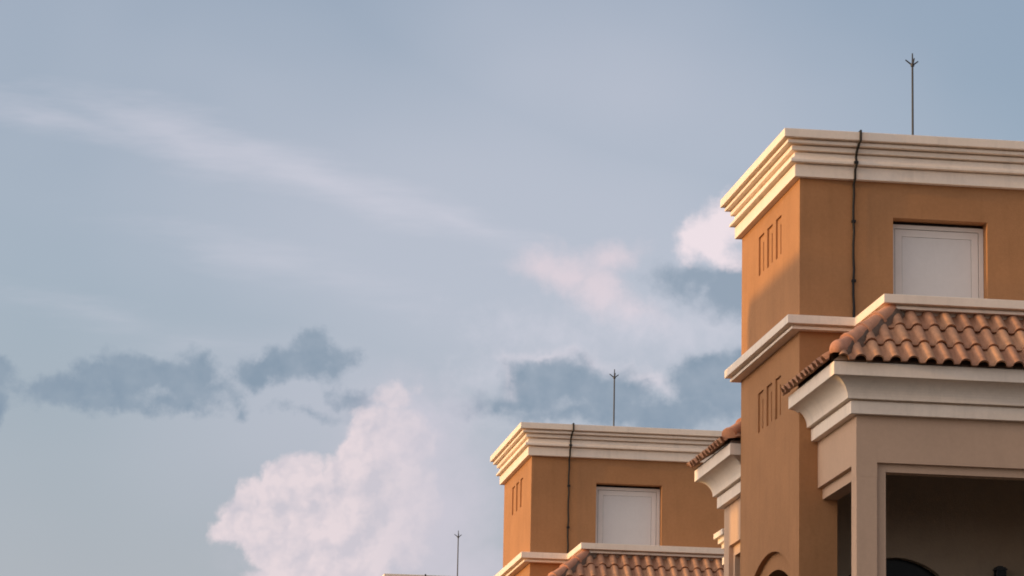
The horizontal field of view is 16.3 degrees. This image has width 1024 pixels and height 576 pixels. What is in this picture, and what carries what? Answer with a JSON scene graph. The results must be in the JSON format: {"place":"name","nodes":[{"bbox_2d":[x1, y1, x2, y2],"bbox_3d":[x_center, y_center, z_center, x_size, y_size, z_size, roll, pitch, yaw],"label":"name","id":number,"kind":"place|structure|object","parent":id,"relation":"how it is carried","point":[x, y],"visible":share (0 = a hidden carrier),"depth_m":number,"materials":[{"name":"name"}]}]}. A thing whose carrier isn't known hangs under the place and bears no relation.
{"place":"outdoors","nodes":[
{"label":"outdoors","id":0,"kind":"place"},
{"bbox_2d":[0,0,1023,575],"label":"sky","id":1,"kind":"structure","parent":0,"point":[282,283],"materials":[{"name":"blue"}]},
{"label":"ground","id":2,"kind":"structure","parent":0,"visible":0},
{"bbox_2d":[383,573,437,575],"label":"apartment building","id":3,"kind":"structure","parent":2,"relation":"on","point":[406,575],"depth_m":104.31,"materials":[{"name":"paint"}]},
{"bbox_2d":[454,531,460,575],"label":"lightning rod","id":4,"kind":"object","parent":3,"relation":"on","point":[458,536],"visible":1,"depth_m":105.61,"materials":[{"name":"grey metal"}]},
{"bbox_2d":[490,422,726,575],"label":"apartment building","id":5,"kind":"structure","parent":2,"relation":"on","point":[589,500],"depth_m":81.23,"materials":[{"name":"paint"}]},
{"bbox_2d":[610,369,618,425],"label":"lightning rod","id":6,"kind":"object","parent":5,"relation":"on","point":[614,377],"visible":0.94,"depth_m":82.23,"materials":[{"name":"grey metal"}]},
{"bbox_2d":[595,485,659,545],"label":"window","id":7,"kind":"structure","parent":5,"relation":"in","point":[630,515],"depth_m":81.36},
{"bbox_2d":[687,128,1023,575],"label":"apartment building","id":8,"kind":"structure","parent":2,"relation":"on","point":[876,369],"depth_m":55.82,"materials":[{"name":"paint"}]},
{"bbox_2d":[849,559,934,575],"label":"arched door","id":9,"kind":"structure","parent":8,"relation":"in","point":[894,567],"depth_m":56.26,"materials":[{"name":"black glass"}]},
{"bbox_2d":[905,53,917,134],"bbox_3d":[6.388,-2.974,56.936,0.231,1.602,0.211,3,-12,-8],"label":"lightning rod","id":10,"kind":"object","parent":8,"relation":"on","point":[912,64],"visible":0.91,"depth_m":56.99,"materials":[{"name":"grey metal"}]},
{"bbox_2d":[893,222,983,298],"bbox_3d":[6.661,-0.152,56.032,1.508,1.755,0.060,3,-12,-8],"label":"window","id":11,"kind":"structure","parent":8,"relation":"in","point":[941,260],"depth_m":56.08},
{"bbox_2d":[993,566,1007,575],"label":"wall lamp","id":12,"kind":"object","parent":8,"relation":"attached to","point":[999,570],"visible":1,"depth_m":56.09,"materials":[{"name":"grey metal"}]}
]}

